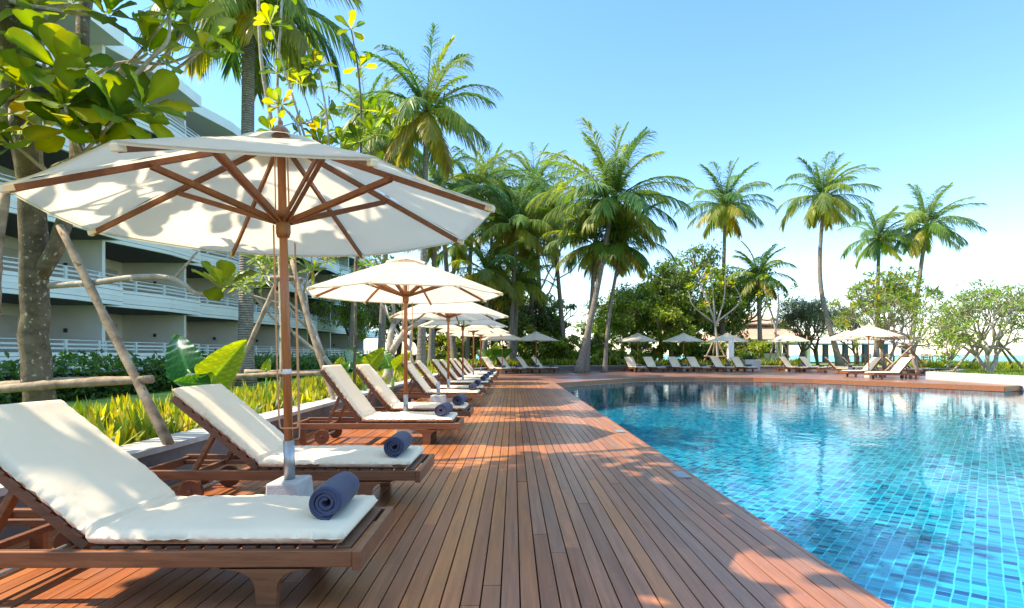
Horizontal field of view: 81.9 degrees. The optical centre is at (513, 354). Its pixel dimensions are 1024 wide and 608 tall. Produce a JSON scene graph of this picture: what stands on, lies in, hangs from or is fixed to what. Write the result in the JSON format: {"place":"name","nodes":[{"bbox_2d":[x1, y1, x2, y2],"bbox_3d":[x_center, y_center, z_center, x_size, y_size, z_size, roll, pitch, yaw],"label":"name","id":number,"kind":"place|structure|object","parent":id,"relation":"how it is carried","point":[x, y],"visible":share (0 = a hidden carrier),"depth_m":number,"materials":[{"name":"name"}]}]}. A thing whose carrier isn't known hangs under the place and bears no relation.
{"place":"outdoors","nodes":[
{"label":"outdoors","id":0,"kind":"place"},
{"bbox_2d":[460,383,560,607],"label":"deck base","id":1,"kind":"object","parent":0,"point":[518,525],"depth_m":3.54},
{"bbox_2d":[0,381,885,607],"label":"deck","id":2,"kind":"structure","parent":1,"relation":"on","point":[630,520],"depth_m":3.25,"materials":[{"name":"wood"}]},
{"bbox_2d":[0,400,393,607],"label":"sun lounger","id":3,"kind":"object","parent":2,"relation":"on","point":[94,496],"visible":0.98,"depth_m":2.52,"materials":[{"name":"fabric"}]},
{"bbox_2d":[309,472,359,519],"bbox_3d":[-0.837,0.657,2.777,0.158,0.154,0.376,0,0,-1],"label":"rolled towel","id":4,"kind":"object","parent":3,"relation":"on","point":[330,497],"visible":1,"depth_m":2.62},
{"bbox_2d":[0,119,495,495],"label":"parasol","id":5,"kind":"object","parent":2,"relation":"on","point":[259,193],"visible":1,"depth_m":3.69,"materials":[{"name":"fabric"}]},
{"bbox_2d":[148,384,434,496],"bbox_3d":[-1.636,0.638,4.420,1.995,0.824,0.710,0,0,0],"label":"sun lounger","id":6,"kind":"object","parent":2,"relation":"on","point":[240,430],"visible":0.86,"depth_m":4.14,"materials":[{"name":"fabric"}]},
{"bbox_2d":[384,431,411,457],"bbox_3d":[-0.849,0.657,4.357,0.158,0.154,0.376,0,0,1],"label":"rolled towel","id":7,"kind":"object","parent":6,"relation":"on","point":[397,444],"visible":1,"depth_m":4.18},
{"bbox_2d":[293,365,463,444],"bbox_3d":[-1.627,0.587,7.220,1.995,0.926,0.710,0,0,-1],"label":"sun lounger","id":8,"kind":"object","parent":2,"relation":"on","point":[365,414],"visible":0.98,"depth_m":6.92,"materials":[{"name":"fabric"}]},
{"bbox_2d":[330,364,473,416],"bbox_3d":[-1.604,0.592,8.700,1.995,0.916,0.710,0,0,0],"label":"sun lounger","id":9,"kind":"object","parent":2,"relation":"on","point":[378,387],"visible":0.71,"depth_m":8.40,"materials":[{"name":"fabric"}]},
{"bbox_2d":[307,255,502,433],"bbox_3d":[-1.460,-0.148,8.000,2.476,2.396,2.476,0,0,29],"label":"parasol","id":10,"kind":"object","parent":2,"relation":"on","point":[405,280],"visible":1,"depth_m":7.96,"materials":[{"name":"fabric"}]},
{"bbox_2d":[393,361,483,402],"bbox_3d":[-1.624,0.587,12.200,1.995,0.926,0.710,0,0,1],"label":"sun lounger","id":11,"kind":"object","parent":2,"relation":"on","point":[421,384],"visible":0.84,"depth_m":11.90,"materials":[{"name":"fabric"}]},
{"bbox_2d":[399,361,486,400],"bbox_3d":[-1.632,0.592,13.900,1.995,0.916,0.710,0,0,-1],"label":"sun lounger","id":12,"kind":"object","parent":2,"relation":"on","point":[428,376],"visible":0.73,"depth_m":13.60,"materials":[{"name":"fabric"}]},
{"bbox_2d":[389,302,507,402],"bbox_3d":[-1.440,-0.166,13.050,2.476,2.432,2.476,0,0,27],"label":"parasol","id":13,"kind":"object","parent":2,"relation":"on","point":[465,311],"visible":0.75,"depth_m":12.89,"materials":[{"name":"fabric"}]},
{"bbox_2d":[427,359,491,387],"bbox_3d":[-1.628,0.587,16.600,1.995,0.926,0.710,0,0,0],"label":"sun lounger","id":14,"kind":"object","parent":2,"relation":"on","point":[438,367],"visible":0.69,"depth_m":16.30,"materials":[{"name":"fabric"}]},
{"bbox_2d":[417,320,507,379],"bbox_3d":[-1.500,-0.166,17.500,2.476,2.432,2.476,0,0,18],"label":"parasol","id":15,"kind":"object","parent":2,"relation":"on","point":[479,324],"visible":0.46,"depth_m":17.48,"materials":[{"name":"fabric"}]},
{"bbox_2d":[437,326,508,374],"bbox_3d":[-1.460,-0.166,21.550,2.476,2.432,2.476,0,0,10],"label":"parasol","id":16,"kind":"object","parent":2,"relation":"on","point":[485,330],"visible":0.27,"depth_m":21.52,"materials":[{"name":"fabric"}]},
{"bbox_2d":[65,363,1016,408],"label":"ground","id":17,"kind":"structure","parent":0,"point":[161,395],"depth_m":11.48,"materials":[{"name":"green plant"}]},
{"bbox_2d":[0,0,261,401],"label":"sea almond tree","id":18,"kind":"object","parent":17,"relation":"on","point":[84,94],"visible":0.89,"depth_m":4.93,"materials":[{"name":"green plant"}]},
{"bbox_2d":[0,193,174,444],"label":"tree stakes","id":19,"kind":"object","parent":18,"relation":"attached to","point":[136,380],"visible":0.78,"depth_m":4.89,"materials":[{"name":"brown wood"}]},
{"bbox_2d":[0,0,380,372],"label":"hotel building","id":20,"kind":"structure","parent":17,"relation":"on","point":[148,317],"depth_m":30.11,"materials":[{"name":"paint"}]},
{"bbox_2d":[0,315,17,351],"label":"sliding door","id":21,"kind":"structure","parent":20,"relation":"in","point":[8,323],"depth_m":24.73,"materials":[{"name":"grey glass"}]},
{"bbox_2d":[2,247,17,271],"bbox_3d":[-21.175,-3.400,23.375,0.030,2.180,3.631,0,0,0],"label":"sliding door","id":22,"kind":"structure","parent":20,"relation":"in","point":[9,252],"depth_m":24.83,"materials":[{"name":"grey glass"}]},
{"bbox_2d":[165,334,246,388],"bbox_3d":[-4.219,0.285,8.062,1.073,1.158,0.626,0,0,0],"label":"elephant ear plant","id":23,"kind":"object","parent":17,"relation":"on","point":[187,363],"visible":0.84,"depth_m":8.03,"materials":[{"name":"green plant"}]},
{"bbox_2d":[0,349,443,404],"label":"clipped hedge","id":24,"kind":"object","parent":17,"relation":"on","point":[154,367],"visible":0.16,"depth_m":11.43,"materials":[{"name":"green plant"}]},
{"bbox_2d":[132,0,364,385],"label":"coconut palm","id":25,"kind":"object","parent":17,"relation":"on","point":[299,40],"visible":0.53,"depth_m":15.49,"materials":[{"name":"green plant"}]},
{"bbox_2d":[72,365,445,445],"bbox_3d":[-4.091,0.629,15.452,2.424,0.434,29.340,0,0,0],"label":"lily ground cover","id":26,"kind":"object","parent":17,"relation":"on","point":[120,422],"visible":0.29,"depth_m":6.68,"materials":[{"name":"green plant"}]},
{"bbox_2d":[222,254,343,364],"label":"frangipani tree","id":27,"kind":"object","parent":17,"relation":"on","point":[263,261],"visible":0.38,"depth_m":11.57,"materials":[{"name":"green plant"}]},
{"bbox_2d":[228,259,338,416],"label":"tree stakes","id":28,"kind":"object","parent":17,"relation":"on","point":[254,373],"visible":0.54,"depth_m":9.89,"materials":[{"name":"brown wood"}]},
{"bbox_2d":[253,0,352,392],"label":"sea almond tree","id":29,"kind":"object","parent":17,"relation":"on","point":[266,15],"visible":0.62,"depth_m":10.20,"materials":[{"name":"green plant"}]},
{"bbox_2d":[308,263,378,341],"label":"broadleaf tree","id":30,"kind":"object","parent":17,"relation":"on","point":[344,317],"visible":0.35,"depth_m":53.40,"materials":[{"name":"green plant"}]},
{"bbox_2d":[318,10,399,384],"bbox_3d":[-2.964,-2.779,10.831,1.679,7.179,1.278,0,0,0],"label":"sea almond tree","id":31,"kind":"object","parent":17,"relation":"on","point":[369,124],"visible":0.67,"depth_m":10.88,"materials":[{"name":"green plant"}]},
{"bbox_2d":[317,62,403,347],"bbox_3d":[-8.889,-8.188,36.054,6.532,18.141,6.632,0,0,0],"label":"coconut palm","id":32,"kind":"object","parent":17,"relation":"on","point":[348,87],"visible":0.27,"depth_m":35.63,"materials":[{"name":"green plant"}]},
{"bbox_2d":[342,272,409,354],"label":"broadleaf tree","id":33,"kind":"object","parent":17,"relation":"on","point":[389,308],"visible":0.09,"depth_m":44.92,"materials":[{"name":"green plant"}]},
{"bbox_2d":[326,76,441,369],"bbox_3d":[-6.379,-6.401,31.032,6.565,14.550,5.844,0,0,0],"label":"coconut palm","id":34,"kind":"object","parent":17,"relation":"on","point":[378,146],"visible":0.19,"depth_m":30.83,"materials":[{"name":"green plant"}]},
{"bbox_2d":[358,255,416,369],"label":"frangipani tree","id":35,"kind":"object","parent":17,"relation":"on","point":[389,319],"visible":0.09,"depth_m":18.98,"materials":[{"name":"green plant"}]},
{"bbox_2d":[357,293,443,349],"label":"broadleaf tree","id":36,"kind":"object","parent":17,"relation":"on","point":[415,333],"visible":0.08,"depth_m":41.46,"materials":[{"name":"green plant"}]},
{"bbox_2d":[368,254,471,382],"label":"frangipani tree","id":37,"kind":"object","parent":17,"relation":"on","point":[391,347],"visible":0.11,"depth_m":14.65,"materials":[{"name":"green plant"}]},
{"bbox_2d":[341,23,502,366],"bbox_3d":[-4.013,-6.795,27.218,7.300,15.326,7.410,0,0,0],"label":"coconut palm","id":38,"kind":"object","parent":17,"relation":"on","point":[426,126],"visible":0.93,"depth_m":26.70,"materials":[{"name":"green plant"}]},
{"bbox_2d":[400,169,486,360],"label":"coconut palm","id":39,"kind":"object","parent":17,"relation":"on","point":[432,254],"visible":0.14,"depth_m":33.85,"materials":[{"name":"green plant"}]},
{"bbox_2d":[426,333,470,359],"bbox_3d":[-4.537,-0.292,39.854,3.556,2.418,3.379,0,0,0],"label":"bush","id":40,"kind":"object","parent":17,"relation":"on","point":[439,340],"visible":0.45,"depth_m":39.59,"materials":[{"name":"green plant"}]},
{"bbox_2d":[414,148,491,359],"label":"coconut palm","id":41,"kind":"object","parent":17,"relation":"on","point":[453,352],"visible":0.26,"depth_m":37.88,"materials":[{"name":"green plant"}]},
{"bbox_2d":[417,237,489,359],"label":"coconut palm","id":42,"kind":"object","parent":17,"relation":"on","point":[454,253],"visible":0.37,"depth_m":45.94,"materials":[{"name":"green plant"}]},
{"bbox_2d":[428,144,526,359],"bbox_3d":[-2.594,-6.580,39.728,7.151,14.908,6.804,0,0,0],"label":"coconut palm","id":43,"kind":"object","parent":17,"relation":"on","point":[490,163],"visible":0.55,"depth_m":39.51,"materials":[{"name":"green plant"}]},
{"bbox_2d":[0,365,965,548],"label":"planter wall","id":44,"kind":"structure","parent":17,"relation":"on","point":[150,452],"depth_m":5.54,"materials":[{"name":"stone"}]},
{"bbox_2d":[346,347,384,389],"bbox_3d":[-3.123,0.351,12.053,0.875,1.027,0.556,0,0,14],"label":"elephant ear plant","id":45,"kind":"object","parent":44,"relation":"in","point":[373,359],"visible":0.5,"depth_m":12.07,"materials":[{"name":"green plant"}]},
{"bbox_2d":[381,350,410,391],"bbox_3d":[-2.754,0.360,13.544,0.750,1.005,0.352,0,0,15],"label":"elephant ear plant","id":46,"kind":"object","parent":44,"relation":"in","point":[389,361],"visible":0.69,"depth_m":13.49,"materials":[{"name":"green plant"}]},
{"bbox_2d":[450,141,530,345],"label":"coconut palm","id":47,"kind":"object","parent":17,"relation":"on","point":[498,167],"visible":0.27,"depth_m":45.96,"materials":[{"name":"green plant"}]},
{"bbox_2d":[448,232,538,359],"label":"coconut palm","id":48,"kind":"object","parent":17,"relation":"on","point":[486,274],"visible":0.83,"depth_m":37.32,"materials":[{"name":"green plant"}]},
{"bbox_2d":[477,342,512,361],"bbox_3d":[-1.157,0.019,36.642,2.252,1.691,0.990,0,0,0],"label":"elephant ear plant","id":49,"kind":"object","parent":17,"relation":"on","point":[494,351],"visible":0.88,"depth_m":36.48,"materials":[{"name":"green plant"}]},
{"bbox_2d":[459,265,540,345],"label":"broadleaf tree","id":50,"kind":"object","parent":17,"relation":"on","point":[491,305],"visible":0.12,"depth_m":42.25,"materials":[{"name":"green plant"}]},
{"bbox_2d":[468,178,536,345],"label":"coconut palm","id":51,"kind":"object","parent":17,"relation":"on","point":[493,235],"visible":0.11,"depth_m":43.25,"materials":[{"name":"green plant"}]},
{"bbox_2d":[465,176,563,359],"bbox_3d":[0.154,-5.588,39.656,7.114,12.931,7.729,0,0,0],"label":"coconut palm","id":52,"kind":"object","parent":17,"relation":"on","point":[517,230],"visible":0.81,"depth_m":39.17,"materials":[{"name":"green plant"}]},
{"bbox_2d":[483,247,558,358],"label":"coconut palm","id":53,"kind":"object","parent":17,"relation":"on","point":[533,290],"visible":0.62,"depth_m":40.27,"materials":[{"name":"green plant"}]},
{"bbox_2d":[489,214,578,349],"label":"coconut palm","id":54,"kind":"object","parent":17,"relation":"on","point":[551,259],"visible":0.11,"depth_m":44.86,"materials":[{"name":"green plant"}]},
{"bbox_2d":[501,291,568,346],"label":"broadleaf tree","id":55,"kind":"object","parent":17,"relation":"on","point":[544,308],"visible":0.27,"depth_m":45.53,"materials":[{"name":"green plant"}]},
{"bbox_2d":[493,142,581,289],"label":"coconut palm","id":56,"kind":"object","parent":17,"relation":"on","point":[527,162],"visible":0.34,"depth_m":47.31,"materials":[{"name":"green plant"}]},
{"bbox_2d":[519,322,564,359],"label":"bush","id":57,"kind":"object","parent":17,"relation":"on","point":[542,346],"visible":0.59,"depth_m":43.14,"materials":[{"name":"green plant"}]},
{"bbox_2d":[493,157,601,359],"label":"coconut palm","id":58,"kind":"object","parent":17,"relation":"on","point":[533,176],"visible":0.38,"depth_m":42.50,"materials":[{"name":"green plant"}]},
{"bbox_2d":[518,299,577,349],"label":"broadleaf tree","id":59,"kind":"object","parent":17,"relation":"on","point":[553,326],"visible":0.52,"depth_m":45.34,"materials":[{"name":"green plant"}]},
{"bbox_2d":[548,334,581,359],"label":"bush","id":60,"kind":"object","parent":17,"relation":"on","point":[555,347],"visible":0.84,"depth_m":42.06,"materials":[{"name":"green plant"}]},
{"bbox_2d":[503,160,642,294],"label":"feathery tree","id":61,"kind":"object","parent":17,"relation":"on","point":[548,273],"visible":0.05,"depth_m":66.30,"materials":[{"name":"green plant"}]},
{"bbox_2d":[579,327,614,356],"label":"bush","id":62,"kind":"object","parent":17,"relation":"on","point":[597,343],"visible":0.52,"depth_m":43.38,"materials":[{"name":"green plant"}]},
{"bbox_2d":[413,357,809,369],"bbox_3d":[5.305,0.498,37.914,28.740,0.719,10.957,0,0,-27],"label":"border planting","id":63,"kind":"object","parent":17,"relation":"on","point":[572,362],"visible":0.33,"depth_m":39.65,"materials":[{"name":"green plant"}]},
{"bbox_2d":[572,287,655,348],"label":"broadleaf tree","id":64,"kind":"object","parent":17,"relation":"on","point":[612,336],"visible":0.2,"depth_m":51.30,"materials":[{"name":"green plant"}]},
{"bbox_2d":[590,347,639,362],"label":"bush","id":65,"kind":"object","parent":17,"relation":"on","point":[616,354],"visible":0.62,"depth_m":41.33,"materials":[{"name":"green plant"}]},
{"bbox_2d":[595,287,669,352],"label":"broadleaf tree","id":66,"kind":"object","parent":17,"relation":"on","point":[622,321],"visible":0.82,"depth_m":42.90,"materials":[{"name":"green plant"}]},
{"bbox_2d":[629,337,664,360],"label":"bush","id":67,"kind":"object","parent":17,"relation":"on","point":[643,347],"visible":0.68,"depth_m":42.37,"materials":[{"name":"green plant"}]},
{"bbox_2d":[613,254,724,360],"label":"broadleaf tree","id":68,"kind":"object","parent":17,"relation":"on","point":[639,289],"visible":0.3,"depth_m":44.09,"materials":[{"name":"green plant"}]},
{"bbox_2d":[638,295,710,356],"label":"broadleaf tree","id":69,"kind":"object","parent":17,"relation":"on","point":[678,319],"visible":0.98,"depth_m":41.56,"materials":[{"name":"green plant"}]},
{"bbox_2d":[668,327,708,361],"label":"bush","id":70,"kind":"object","parent":17,"relation":"on","point":[678,353],"visible":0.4,"depth_m":43.17,"materials":[{"name":"green plant"}]},
{"bbox_2d":[629,238,751,333],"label":"broadleaf tree","id":71,"kind":"object","parent":17,"relation":"on","point":[680,279],"visible":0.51,"depth_m":43.39,"materials":[{"name":"green plant"}]},
{"bbox_2d":[683,264,747,355],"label":"sea almond tree","id":72,"kind":"object","parent":17,"relation":"on","point":[689,287],"visible":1,"depth_m":39.95,"materials":[{"name":"green plant"}]},
{"bbox_2d":[673,157,777,350],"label":"coconut palm","id":73,"kind":"object","parent":17,"relation":"on","point":[722,213],"visible":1,"depth_m":44.58,"materials":[{"name":"green plant"}]},
{"bbox_2d":[695,266,790,343],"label":"broadleaf tree","id":74,"kind":"object","parent":17,"relation":"on","point":[733,327],"visible":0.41,"depth_m":44.76,"materials":[{"name":"green plant"}]},
{"bbox_2d":[711,338,774,359],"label":"bush","id":75,"kind":"object","parent":17,"relation":"on","point":[757,347],"visible":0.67,"depth_m":41.28,"materials":[{"name":"green plant"}]},
{"bbox_2d":[719,241,797,358],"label":"coconut palm","id":76,"kind":"object","parent":17,"relation":"on","point":[755,282],"visible":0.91,"depth_m":42.54,"materials":[{"name":"green plant"}]},
{"bbox_2d":[700,314,819,360],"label":"pavilion","id":77,"kind":"structure","parent":17,"relation":"on","point":[768,332],"depth_m":55.23,"materials":[{"name":"tile"}]},
{"bbox_2d":[756,273,800,358],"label":"sea almond tree","id":78,"kind":"object","parent":17,"relation":"on","point":[765,287],"visible":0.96,"depth_m":40.96,"materials":[{"name":"green plant"}]},
{"bbox_2d":[765,293,843,364],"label":"frangipani tree","id":79,"kind":"object","parent":17,"relation":"on","point":[815,350],"visible":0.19,"depth_m":47.94,"materials":[{"name":"green plant"}]},
{"bbox_2d":[775,296,846,359],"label":"frangipani tree","id":80,"kind":"object","parent":17,"relation":"on","point":[813,315],"visible":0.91,"depth_m":45.65,"materials":[{"name":"green plant"}]},
{"bbox_2d":[774,150,881,365],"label":"coconut palm","id":81,"kind":"object","parent":17,"relation":"on","point":[824,212],"visible":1,"depth_m":41.79,"materials":[{"name":"green plant"}]},
{"bbox_2d":[820,304,873,363],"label":"frangipani tree","id":82,"kind":"object","parent":17,"relation":"on","point":[856,353],"visible":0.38,"depth_m":49.92,"materials":[{"name":"green plant"}]},
{"bbox_2d":[783,337,919,363],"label":"dining shelter","id":83,"kind":"object","parent":17,"relation":"on","point":[825,344],"visible":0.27,"depth_m":59.40,"materials":[{"name":"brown wood"}]},
{"bbox_2d":[836,202,919,364],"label":"coconut palm","id":84,"kind":"object","parent":17,"relation":"on","point":[874,248],"visible":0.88,"depth_m":46.48,"materials":[{"name":"green plant"}]},
{"bbox_2d":[827,265,947,369],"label":"tree","id":85,"kind":"object","parent":17,"relation":"on","point":[901,287],"visible":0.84,"depth_m":32.77,"materials":[{"name":"green plant"}]},
{"bbox_2d":[853,292,951,373],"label":"frangipani tree","id":86,"kind":"object","parent":17,"relation":"on","point":[887,325],"visible":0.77,"depth_m":30.00,"materials":[{"name":"green plant"}]},
{"bbox_2d":[873,182,987,356],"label":"coconut palm","id":87,"kind":"object","parent":17,"relation":"on","point":[920,244],"visible":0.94,"depth_m":44.61,"materials":[{"name":"green plant"}]},
{"bbox_2d":[878,359,1023,370],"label":"bank planting","id":88,"kind":"object","parent":17,"relation":"on","point":[975,365],"visible":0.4,"depth_m":31.75,"materials":[{"name":"green plant"}]},
{"bbox_2d":[906,278,1023,372],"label":"frangipani tree","id":89,"kind":"object","parent":17,"relation":"on","point":[1015,302],"visible":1,"depth_m":25.56,"materials":[{"name":"green plant"}]},
{"bbox_2d":[925,368,1023,375],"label":"rough grass","id":90,"kind":"structure","parent":17,"relation":"on","point":[1019,372],"depth_m":25.11,"materials":[{"name":"green plant"}]},
{"bbox_2d":[926,371,1023,391],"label":"white wall","id":91,"kind":"structure","parent":17,"relation":"on","point":[987,378],"depth_m":22.45,"materials":[{"name":"paint"}]},
{"bbox_2d":[952,334,1023,371],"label":"tree stakes","id":92,"kind":"object","parent":17,"relation":"on","point":[996,348],"visible":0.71,"depth_m":25.97,"materials":[{"name":"brown wood"}]},
{"bbox_2d":[93,0,1023,354],"label":"sky","id":93,"kind":"structure","parent":0,"point":[929,94],"materials":[{"name":"blue"}]},
{"bbox_2d":[476,355,1023,387],"bbox_3d":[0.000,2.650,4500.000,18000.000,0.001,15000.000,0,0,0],"label":"sea","id":94,"kind":"structure","parent":0,"point":[957,358],"depth_m":427.93,"materials":[{"name":"liquid"}]},
{"bbox_2d":[493,370,1021,385],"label":"terrace deck","id":95,"kind":"structure","parent":0,"point":[562,376],"depth_m":28.75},
{"bbox_2d":[515,332,558,372],"bbox_3d":[1.350,-0.166,35.000,2.476,2.432,2.476,0,0,27],"label":"parasol","id":96,"kind":"object","parent":95,"relation":"on","point":[535,336],"visible":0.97,"depth_m":34.51,"materials":[{"name":"fabric"}]},
{"bbox_2d":[542,190,649,371],"bbox_3d":[5.089,-4.365,36.059,6.838,10.977,7.048,0,0,0],"label":"coconut palm","id":97,"kind":"object","parent":95,"relation":"on","point":[599,249],"visible":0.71,"depth_m":35.41,"materials":[{"name":"green plant"}]},
{"bbox_2d":[525,116,696,372],"bbox_3d":[5.651,-6.166,34.484,10.070,14.696,9.527,0,0,0],"label":"coconut palm","id":98,"kind":"object","parent":95,"relation":"on","point":[606,204],"visible":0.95,"depth_m":33.64,"materials":[{"name":"green plant"}]},
{"bbox_2d":[578,192,676,371],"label":"coconut palm","id":99,"kind":"object","parent":95,"relation":"on","point":[639,262],"visible":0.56,"depth_m":35.29,"materials":[{"name":"green plant"}]},
{"bbox_2d":[617,333,657,371],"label":"parasol","id":100,"kind":"object","parent":95,"relation":"on","point":[637,337],"visible":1,"depth_m":36.87,"materials":[{"name":"fabric"}]},
{"bbox_2d":[662,333,704,371],"bbox_3d":[10.750,-0.166,37.300,2.476,2.432,2.476,0,0,29],"label":"parasol","id":101,"kind":"object","parent":95,"relation":"on","point":[683,337],"visible":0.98,"depth_m":36.92,"materials":[{"name":"fabric"}]},
{"bbox_2d":[766,333,809,371],"bbox_3d":[17.100,-0.166,36.800,2.476,2.432,2.476,0,0,-21],"label":"parasol","id":102,"kind":"object","parent":95,"relation":"on","point":[787,337],"visible":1,"depth_m":36.41,"materials":[{"name":"fabric"}]},
{"bbox_2d":[556,377,1020,607],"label":"deck fascia","id":103,"kind":"structure","parent":95,"relation":"attached to","point":[893,384],"depth_m":22.11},
{"bbox_2d":[839,357,885,376],"bbox_3d":[16.742,0.584,28.200,1.995,0.933,0.710,0,0,-3],"label":"sun lounger","id":104,"kind":"object","parent":95,"relation":"on","point":[874,362],"visible":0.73,"depth_m":28.05,"materials":[{"name":"fabric"}]},
{"bbox_2d":[836,325,902,377],"bbox_3d":[16.250,-0.166,27.000,2.476,2.432,2.476,0,0,18],"label":"parasol","id":105,"kind":"object","parent":95,"relation":"on","point":[868,331],"visible":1,"depth_m":26.62,"materials":[{"name":"fabric"}]},
{"bbox_2d":[864,358,919,378],"bbox_3d":[16.343,0.584,25.500,1.995,0.933,0.710,0,0,0],"label":"sun lounger","id":106,"kind":"object","parent":95,"relation":"on","point":[899,367],"visible":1,"depth_m":25.25,"materials":[{"name":"fabric"}]},
{"bbox_2d":[562,381,1023,607],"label":"pool basin","id":107,"kind":"object","parent":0,"point":[911,523],"visible":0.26,"depth_m":9.04,"materials":[{"name":"tile"}]},
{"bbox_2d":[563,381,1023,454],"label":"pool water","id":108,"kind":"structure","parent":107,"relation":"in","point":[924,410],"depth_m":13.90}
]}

